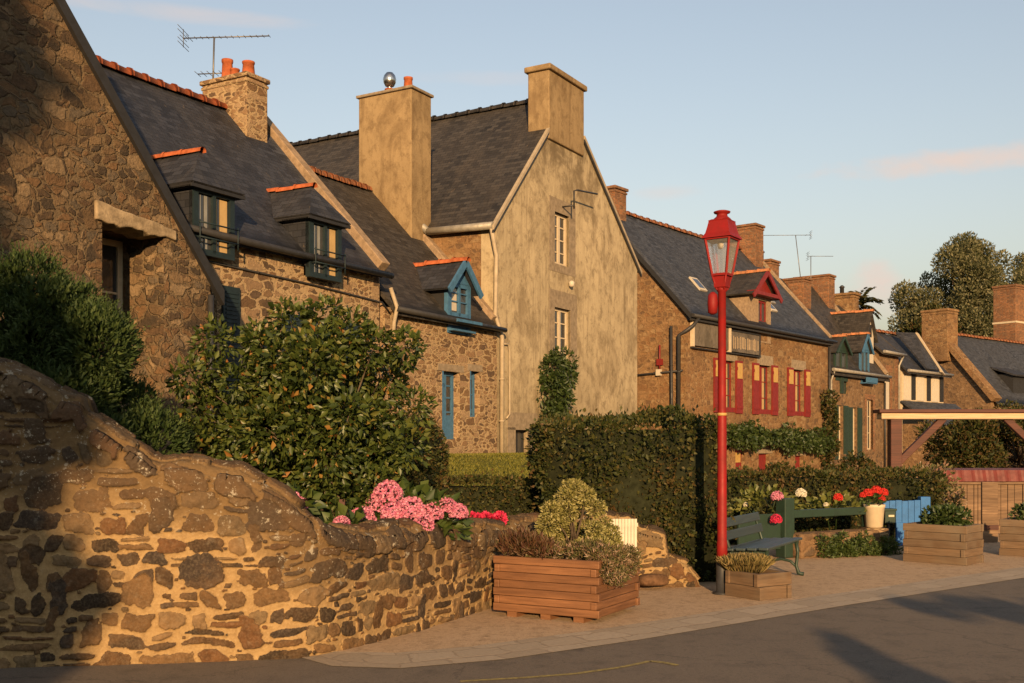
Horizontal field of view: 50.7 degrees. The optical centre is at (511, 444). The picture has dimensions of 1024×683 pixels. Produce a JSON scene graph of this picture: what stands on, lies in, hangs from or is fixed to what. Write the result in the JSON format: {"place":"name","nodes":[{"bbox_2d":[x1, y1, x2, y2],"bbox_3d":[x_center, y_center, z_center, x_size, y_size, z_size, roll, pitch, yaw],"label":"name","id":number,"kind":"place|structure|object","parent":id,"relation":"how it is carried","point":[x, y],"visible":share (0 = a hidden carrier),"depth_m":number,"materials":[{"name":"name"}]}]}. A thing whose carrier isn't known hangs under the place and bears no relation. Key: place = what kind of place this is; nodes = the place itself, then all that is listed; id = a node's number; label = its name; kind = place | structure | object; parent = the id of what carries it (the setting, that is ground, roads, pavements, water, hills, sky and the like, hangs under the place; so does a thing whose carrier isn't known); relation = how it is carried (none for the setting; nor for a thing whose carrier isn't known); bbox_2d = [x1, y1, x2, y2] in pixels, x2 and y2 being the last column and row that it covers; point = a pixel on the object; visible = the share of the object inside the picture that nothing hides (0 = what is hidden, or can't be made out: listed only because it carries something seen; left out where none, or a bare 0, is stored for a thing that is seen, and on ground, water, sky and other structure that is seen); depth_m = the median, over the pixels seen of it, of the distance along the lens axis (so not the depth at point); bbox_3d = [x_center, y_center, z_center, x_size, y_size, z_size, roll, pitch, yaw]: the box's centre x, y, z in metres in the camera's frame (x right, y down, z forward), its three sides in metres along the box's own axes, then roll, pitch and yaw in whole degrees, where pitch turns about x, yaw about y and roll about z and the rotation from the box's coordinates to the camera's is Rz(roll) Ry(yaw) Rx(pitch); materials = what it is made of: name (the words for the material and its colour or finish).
{"place":"outdoors","nodes":[
{"label":"outdoors","id":0,"kind":"place"},
{"bbox_2d":[367,452,530,485],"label":"grass","id":1,"kind":"structure","parent":0,"point":[505,454],"depth_m":20.23,"materials":[{"name":"green plant"}]},
{"bbox_2d":[319,454,649,523],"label":"lawn","id":2,"kind":"structure","parent":0,"point":[451,472],"depth_m":19.95,"materials":[{"name":"green plant"}]},
{"bbox_2d":[0,237,195,454],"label":"bush","id":3,"kind":"object","parent":2,"relation":"on","point":[59,327],"visible":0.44,"depth_m":8.78,"materials":[{"name":"green plant"}]},
{"bbox_2d":[164,292,438,517],"bbox_3d":[-1.952,-0.182,10.087,2.564,2.472,1.904,0,0,0],"label":"camellia","id":4,"kind":"object","parent":2,"relation":"on","point":[336,452],"visible":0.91,"depth_m":9.76,"materials":[{"name":"green plant"}]},
{"bbox_2d":[284,482,326,514],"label":"hydrangea","id":5,"kind":"object","parent":2,"relation":"on","point":[313,507],"visible":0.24,"depth_m":9.19,"materials":[{"name":"green plant"}]},
{"bbox_2d":[339,499,345,504],"bbox_3d":[-1.500,0.790,9.550,0.050,0.620,0.050,0,0,0],"label":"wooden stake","id":6,"kind":"object","parent":2,"relation":"on","point":[342,502],"visible":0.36,"depth_m":9.53,"materials":[{"name":"brown wood"}]},
{"bbox_2d":[383,408,450,493],"bbox_3d":[-1.309,0.248,14.299,1.033,1.504,1.126,0,0,0],"label":"clipped shrub","id":7,"kind":"object","parent":2,"relation":"on","point":[438,462],"visible":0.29,"depth_m":14.03,"materials":[{"name":"green plant"}]},
{"bbox_2d":[412,465,540,514],"bbox_3d":[-0.338,0.664,13.675,2.009,0.846,0.991,0,0,-2],"label":"clipped hedge","id":8,"kind":"object","parent":2,"relation":"on","point":[509,499],"visible":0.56,"depth_m":13.45,"materials":[{"name":"green plant"}]},
{"bbox_2d":[0,578,1023,682],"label":"road","id":9,"kind":"structure","parent":0,"point":[972,634],"depth_m":8.06,"materials":[{"name":"grey asphalt"}]},
{"bbox_2d":[460,660,678,681],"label":"road marking","id":10,"kind":"object","parent":9,"relation":"on","point":[572,673],"visible":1,"depth_m":7.54,"materials":[{"name":"paint"}]},
{"bbox_2d":[302,567,1023,667],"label":"kerb","id":11,"kind":"structure","parent":9,"relation":"on","point":[553,643],"depth_m":9.25,"materials":[{"name":"grey concrete"}]},
{"bbox_2d":[66,0,1023,331],"label":"sky","id":12,"kind":"structure","parent":0,"point":[884,132],"materials":[{"name":"blue"}]},
{"bbox_2d":[340,497,1023,652],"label":"pavement","id":13,"kind":"structure","parent":0,"point":[827,576],"depth_m":11.03,"materials":[{"name":"beige concrete"}]},
{"bbox_2d":[493,549,639,622],"bbox_3d":[0.528,1.309,10.222,1.080,0.558,0.996,0,0,29],"label":"wooden planter","id":14,"kind":"object","parent":13,"relation":"on","point":[578,591],"visible":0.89,"depth_m":9.81,"materials":[{"name":"brown wood"}]},
{"bbox_2d":[493,526,557,559],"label":"red leaved plant","id":15,"kind":"object","parent":14,"relation":"in","point":[510,541],"visible":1,"depth_m":9.91,"materials":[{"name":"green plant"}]},
{"bbox_2d":[494,535,643,587],"bbox_3d":[0.544,1.056,9.889,1.428,0.490,0.775,0,0,0],"label":"trailing heather","id":16,"kind":"object","parent":14,"relation":"in","point":[619,563],"visible":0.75,"depth_m":9.80,"materials":[{"name":"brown plant"}]},
{"bbox_2d":[532,477,623,559],"bbox_3d":[0.639,0.706,10.295,0.929,0.808,0.682,0,0,26],"label":"variegated shrub","id":17,"kind":"object","parent":14,"relation":"on","point":[562,517],"visible":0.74,"depth_m":10.19,"materials":[{"name":"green plant"}]},
{"bbox_2d":[610,519,637,550],"bbox_3d":[1.199,1.188,11.655,0.320,0.785,0.060,0,0,-2],"label":"slatted panel","id":18,"kind":"object","parent":13,"relation":"on","point":[628,528],"visible":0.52,"depth_m":11.63,"materials":[{"name":"white paint"}]},
{"bbox_2d":[639,573,668,585],"bbox_3d":[1.546,1.482,11.859,0.365,0.135,0.190,0,0,-19],"label":"stone block","id":19,"kind":"object","parent":13,"relation":"on","point":[648,579],"depth_m":11.78,"materials":[{"name":"brown stone"}]},
{"bbox_2d":[702,210,741,594],"bbox_3d":[2.240,-0.455,11.520,0.328,4.085,0.328,0,0,34],"label":"street lamp","id":20,"kind":"object","parent":13,"relation":"on","point":[721,230],"visible":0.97,"depth_m":11.48,"materials":[{"name":"metal"}]},
{"bbox_2d":[607,185,837,476],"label":"inn","id":21,"kind":"structure","parent":13,"relation":"on","point":[785,377],"depth_m":37.45,"materials":[{"name":"brown stone"}]},
{"bbox_2d":[690,321,760,357],"bbox_3d":[7.179,-3.530,35.986,0.110,0.940,4.800,0,0,39],"label":"inn sign","id":22,"kind":"object","parent":21,"relation":"attached to","point":[706,335],"visible":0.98,"depth_m":35.98,"materials":[{"name":"beige paint"}]},
{"bbox_2d":[726,361,730,406],"bbox_3d":[7.083,-1.960,36.230,0.054,1.720,1.020,0,0,39],"label":"window","id":23,"kind":"structure","parent":21,"relation":"in","point":[728,364],"depth_m":36.54,"materials":[{"name":"beige paint"}]},
{"bbox_2d":[759,453,765,470],"bbox_3d":[8.805,0.850,38.368,0.080,1.100,0.850,0,0,39],"label":"cellar door","id":24,"kind":"structure","parent":21,"relation":"in","point":[762,457],"depth_m":38.44,"materials":[{"name":"red paint"}]},
{"bbox_2d":[760,366,766,409],"bbox_3d":[8.833,-1.960,38.400,0.054,1.720,1.000,0,0,39],"label":"window","id":25,"kind":"structure","parent":21,"relation":"in","point":[763,369],"depth_m":38.61,"materials":[{"name":"beige paint"}]},
{"bbox_2d":[727,419,838,457],"bbox_3d":[9.440,-0.202,38.326,0.968,1.424,10.138,0,0,38],"label":"vine garland","id":26,"kind":"object","parent":21,"relation":"attached to","point":[749,435],"visible":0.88,"depth_m":38.23,"materials":[{"name":"green plant"}]},
{"bbox_2d":[794,370,799,410],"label":"window","id":27,"kind":"structure","parent":21,"relation":"in","point":[796,372],"depth_m":40.79,"materials":[{"name":"beige paint"}]},
{"bbox_2d":[795,456,799,468],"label":"cellar door","id":28,"kind":"structure","parent":21,"relation":"in","point":[797,458],"depth_m":40.75,"materials":[{"name":"red paint"}]},
{"bbox_2d":[820,388,841,469],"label":"ivy column","id":29,"kind":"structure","parent":21,"relation":"attached to","point":[830,416],"depth_m":41.98,"materials":[{"name":"green plant"}]},
{"bbox_2d":[725,569,791,600],"bbox_3d":[2.582,1.453,11.328,0.496,0.267,0.510,0,0,-33],"label":"wooden planter","id":30,"kind":"object","parent":13,"relation":"on","point":[767,584],"visible":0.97,"depth_m":11.17,"materials":[{"name":"brown wood"}]},
{"bbox_2d":[714,552,776,572],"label":"dry grass tuft","id":31,"kind":"object","parent":30,"relation":"in","point":[750,562],"visible":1,"depth_m":11.27,"materials":[{"name":"yellow plant"}]},
{"bbox_2d":[727,511,803,575],"bbox_3d":[2.945,1.203,12.686,0.640,0.780,1.570,0,0,29],"label":"bench","id":32,"kind":"object","parent":13,"relation":"on","point":[763,545],"visible":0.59,"depth_m":12.74,"materials":[{"name":"green paint"}]},
{"bbox_2d":[716,460,837,544],"bbox_3d":[4.190,0.938,17.518,2.137,1.415,1.168,0,0,-4],"label":"clipped hedge","id":33,"kind":"object","parent":13,"relation":"on","point":[811,483],"visible":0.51,"depth_m":17.23,"materials":[{"name":"green plant"}]},
{"bbox_2d":[763,460,799,476],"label":"dark bush","id":34,"kind":"object","parent":13,"relation":"on","point":[775,464],"visible":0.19,"depth_m":36.97,"materials":[{"name":"green plant"}]},
{"bbox_2d":[737,498,873,557],"bbox_3d":[4.232,1.165,15.444,2.670,0.830,0.180,0,0,-31],"label":"garden fence","id":35,"kind":"object","parent":13,"relation":"on","point":[786,512],"visible":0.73,"depth_m":15.14,"materials":[{"name":"green paint"}]},
{"bbox_2d":[763,251,891,477],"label":"shutter house","id":36,"kind":"structure","parent":13,"relation":"on","point":[860,377],"depth_m":47.35,"materials":[{"name":"stone"}]},
{"bbox_2d":[763,232,811,276],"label":"television aerial","id":37,"kind":"object","parent":36,"relation":"attached to","point":[796,246],"visible":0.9,"depth_m":49.40,"materials":[{"name":"metal"}]},
{"bbox_2d":[839,406,839,458],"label":"window","id":38,"kind":"structure","parent":36,"relation":"in","point":[839,406],"depth_m":45.21,"materials":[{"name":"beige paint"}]},
{"bbox_2d":[853,408,853,454],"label":"window","id":39,"kind":"structure","parent":36,"relation":"in","point":[853,408],"depth_m":46.41,"materials":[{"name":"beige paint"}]},
{"bbox_2d":[867,400,869,449],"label":"window","id":40,"kind":"structure","parent":36,"relation":"in","point":[868,401],"depth_m":47.83,"materials":[{"name":"beige paint"}]},
{"bbox_2d":[792,528,879,558],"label":"bed wall","id":41,"kind":"structure","parent":13,"relation":"on","point":[808,546],"depth_m":15.21,"materials":[{"name":"beige stone"}]},
{"bbox_2d":[727,483,806,523],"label":"hydrangea","id":42,"kind":"object","parent":41,"relation":"on","point":[771,494],"visible":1,"depth_m":15.44,"materials":[{"name":"green plant"}]},
{"bbox_2d":[798,489,871,529],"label":"hydrangea","id":43,"kind":"object","parent":41,"relation":"on","point":[838,499],"visible":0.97,"depth_m":16.14,"materials":[{"name":"green plant"}]},
{"bbox_2d":[815,529,903,558],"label":"trailing plant","id":44,"kind":"object","parent":41,"relation":"on","point":[848,547],"visible":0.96,"depth_m":15.31,"materials":[{"name":"green plant"}]},
{"bbox_2d":[832,449,878,477],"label":"round bush","id":45,"kind":"object","parent":13,"relation":"on","point":[853,459],"visible":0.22,"depth_m":33.94,"materials":[{"name":"green plant"}]},
{"bbox_2d":[835,285,906,466],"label":"brick house","id":46,"kind":"structure","parent":13,"relation":"on","point":[887,354],"depth_m":50.83,"materials":[{"name":"brick"}]},
{"bbox_2d":[860,504,888,552],"bbox_3d":[5.380,1.235,16.050,0.320,0.710,0.320,0,0,0],"label":"flower pot","id":47,"kind":"object","parent":13,"relation":"on","point":[874,516],"visible":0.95,"depth_m":15.93,"materials":[{"name":"white ceramic"}]},
{"bbox_2d":[859,486,888,505],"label":"geranium","id":48,"kind":"object","parent":47,"relation":"in","point":[865,495],"visible":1,"depth_m":15.98,"materials":[{"name":"red plant"}]},
{"bbox_2d":[820,464,950,543],"bbox_3d":[5.979,0.970,17.673,2.263,1.338,1.145,0,0,-2],"label":"clipped hedge","id":49,"kind":"object","parent":13,"relation":"on","point":[897,485],"visible":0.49,"depth_m":17.38,"materials":[{"name":"green plant"}]},
{"bbox_2d":[883,508,896,535],"bbox_3d":[5.785,1.288,16.599,0.200,0.625,0.170,0,0,-8],"label":"letter box","id":50,"kind":"object","parent":13,"relation":"on","point":[889,515],"visible":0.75,"depth_m":16.53,"materials":[{"name":"green paint"}]},
{"bbox_2d":[883,496,929,545],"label":"blue gate","id":51,"kind":"structure","parent":13,"relation":"on","point":[909,511],"depth_m":16.99,"materials":[{"name":"paint"}]},
{"bbox_2d":[876,329,960,476],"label":"white house","id":52,"kind":"structure","parent":13,"relation":"on","point":[923,372],"depth_m":52.87,"materials":[{"name":"beige paint"}]},
{"bbox_2d":[903,521,983,565],"bbox_3d":[5.872,1.328,14.706,0.860,0.517,0.656,0,0,43],"label":"wooden planter","id":53,"kind":"object","parent":13,"relation":"on","point":[946,544],"visible":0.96,"depth_m":14.46,"materials":[{"name":"brown wood"}]},
{"bbox_2d":[918,502,973,525],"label":"planter shrub","id":54,"kind":"object","parent":53,"relation":"in","point":[945,514],"visible":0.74,"depth_m":14.64,"materials":[{"name":"green plant"}]},
{"bbox_2d":[873,409,1023,477],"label":"timber pergola","id":55,"kind":"object","parent":13,"relation":"on","point":[896,456],"visible":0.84,"depth_m":20.86,"materials":[{"name":"brown wood"}]},
{"bbox_2d":[913,399,1023,481],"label":"green tree","id":56,"kind":"object","parent":13,"relation":"on","point":[972,443],"visible":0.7,"depth_m":34.94,"materials":[{"name":"green plant"}]},
{"bbox_2d":[934,468,1023,532],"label":"board fence","id":57,"kind":"object","parent":13,"relation":"on","point":[1010,491],"visible":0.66,"depth_m":19.32,"materials":[{"name":"red wood"}]},
{"bbox_2d":[981,482,998,541],"bbox_3d":[7.780,1.090,17.590,0.260,0.980,0.080,0,0,0],"label":"wooden gate board","id":58,"kind":"object","parent":13,"relation":"on","point":[989,505],"visible":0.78,"depth_m":17.57,"materials":[{"name":"brown wood"}]},
{"bbox_2d":[999,517,1023,555],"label":"wooden planter","id":59,"kind":"object","parent":13,"relation":"on","point":[1011,537],"visible":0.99,"depth_m":15.48,"materials":[{"name":"brown wood"}]},
{"bbox_2d":[1008,502,1023,519],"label":"planter shrub","id":60,"kind":"object","parent":59,"relation":"in","point":[1020,509],"visible":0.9,"depth_m":15.62,"materials":[{"name":"green plant"}]},
{"bbox_2d":[905,461,967,512],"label":"tawny shrub","id":61,"kind":"object","parent":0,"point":[952,493],"visible":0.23,"depth_m":18.80,"materials":[{"name":"brown plant"}]},
{"bbox_2d":[920,308,1023,454],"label":"slate house","id":62,"kind":"structure","parent":0,"point":[988,372],"depth_m":62.01,"materials":[{"name":"stone"}]},
{"bbox_2d":[992,284,1023,341],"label":"chimney","id":63,"kind":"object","parent":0,"point":[1008,312],"depth_m":70.12,"materials":[{"name":"brick"}]},
{"label":"ground","id":64,"kind":"structure","parent":0,"visible":0},
{"bbox_2d":[0,0,224,453],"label":"stone house","id":65,"kind":"structure","parent":64,"relation":"on","point":[84,188],"depth_m":12.84,"materials":[{"name":"stone"}]},
{"bbox_2d":[102,238,122,356],"bbox_3d":[-5.377,-1.635,13.797,0.054,2.070,0.950,0,0,30],"label":"window","id":66,"kind":"structure","parent":65,"relation":"in","point":[112,250],"depth_m":14.09,"materials":[{"name":"beige paint"}]},
{"bbox_2d":[96,55,393,444],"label":"cottage","id":67,"kind":"structure","parent":64,"relation":"on","point":[268,217],"depth_m":18.60,"materials":[{"name":"stone"}]},
{"bbox_2d":[177,24,270,78],"bbox_3d":[-5.696,-7.625,21.559,1.783,1.350,0.599,0,0,0],"label":"television aerial","id":68,"kind":"object","parent":67,"relation":"attached to","point":[213,72],"visible":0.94,"depth_m":21.50,"materials":[{"name":"metal"}]},
{"bbox_2d":[301,317,334,375],"bbox_3d":[-3.501,-1.360,18.988,0.054,1.720,1.150,0,0,30],"label":"window","id":69,"kind":"structure","parent":67,"relation":"in","point":[302,317],"depth_m":19.08,"materials":[{"name":"teal paint"}]},
{"bbox_2d":[0,357,699,668],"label":"garden wall","id":70,"kind":"structure","parent":64,"relation":"on","point":[120,545],"depth_m":7.92,"materials":[{"name":"brown stone"}]},
{"bbox_2d":[322,502,367,523],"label":"hydrangea","id":71,"kind":"object","parent":70,"relation":"on","point":[344,515],"visible":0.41,"depth_m":9.04,"materials":[{"name":"green plant"}]},
{"bbox_2d":[346,476,473,539],"bbox_3d":[-0.951,0.678,9.742,1.232,0.796,0.813,0,0,0],"label":"hydrangea","id":72,"kind":"object","parent":70,"relation":"on","point":[426,504],"visible":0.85,"depth_m":9.58,"materials":[{"name":"pink plant"}]},
{"bbox_2d":[458,510,509,524],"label":"crimson flowers","id":73,"kind":"object","parent":70,"relation":"on","point":[501,516],"visible":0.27,"depth_m":10.87,"materials":[{"name":"red plant"}]},
{"bbox_2d":[309,72,507,453],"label":"cottage","id":74,"kind":"structure","parent":64,"relation":"on","point":[431,291],"depth_m":23.40,"materials":[{"name":"stone"}]},
{"bbox_2d":[444,372,453,438],"bbox_3d":[-1.405,-0.820,22.479,0.130,1.400,0.670,0,0,30],"label":"door","id":75,"kind":"structure","parent":74,"relation":"in","point":[448,377],"depth_m":22.65,"materials":[{"name":"blue paint"}]},
{"bbox_2d":[471,372,474,416],"bbox_3d":[-0.938,-1.090,23.284,0.050,0.980,0.410,0,0,30],"label":"window","id":76,"kind":"structure","parent":74,"relation":"in","point":[472,373],"depth_m":23.41,"materials":[{"name":"blue paint"}]},
{"bbox_2d":[290,63,641,452],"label":"gable house","id":77,"kind":"structure","parent":64,"relation":"on","point":[525,217],"depth_m":26.50,"materials":[{"name":"paint"}]},
{"bbox_2d":[516,430,523,452],"bbox_3d":[0.082,0.025,25.155,0.054,0.750,0.690,0,0,30],"label":"window","id":78,"kind":"structure","parent":77,"relation":"in","point":[519,433],"depth_m":25.32,"materials":[{"name":"grey glass"}]},
{"bbox_2d":[536,345,578,428],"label":"climbing plant","id":79,"kind":"object","parent":77,"relation":"attached to","point":[562,396],"visible":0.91,"depth_m":25.82,"materials":[{"name":"green plant"}]},
{"bbox_2d":[555,213,565,265],"bbox_3d":[1.139,-5.085,26.805,0.054,1.270,0.770,0,0,30],"label":"window","id":80,"kind":"structure","parent":77,"relation":"in","point":[560,221],"depth_m":26.94,"materials":[{"name":"beige paint"}]},
{"bbox_2d":[555,308,566,363],"bbox_3d":[1.157,-2.665,26.836,0.054,1.430,0.840,0,0,30],"label":"window","id":81,"kind":"structure","parent":77,"relation":"in","point":[560,315],"depth_m":26.94,"materials":[{"name":"beige paint"}]},
{"bbox_2d":[521,403,737,581],"bbox_3d":[1.398,0.561,13.142,2.564,2.166,1.990,0,0,-3],"label":"clipped hedge","id":82,"kind":"object","parent":64,"relation":"on","point":[664,477],"visible":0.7,"depth_m":12.50,"materials":[{"name":"green plant"}]},
{"bbox_2d":[848,287,883,319],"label":"palm tree","id":83,"kind":"object","parent":64,"relation":"on","point":[864,299],"visible":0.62,"depth_m":83.51,"materials":[{"name":"green plant"}]},
{"bbox_2d":[899,299,970,337],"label":"pine tree","id":84,"kind":"object","parent":64,"relation":"on","point":[914,328],"visible":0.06,"depth_m":87.66,"materials":[{"name":"green plant"}]},
{"bbox_2d":[888,231,1023,339],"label":"pine tree","id":85,"kind":"object","parent":64,"relation":"on","point":[972,270],"visible":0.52,"depth_m":87.92,"materials":[{"name":"green plant"}]},
{"bbox_2d":[1012,251,1023,284],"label":"pine tree","id":86,"kind":"object","parent":64,"relation":"on","point":[1020,261],"visible":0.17,"depth_m":91.98,"materials":[{"name":"green plant"}]}
]}

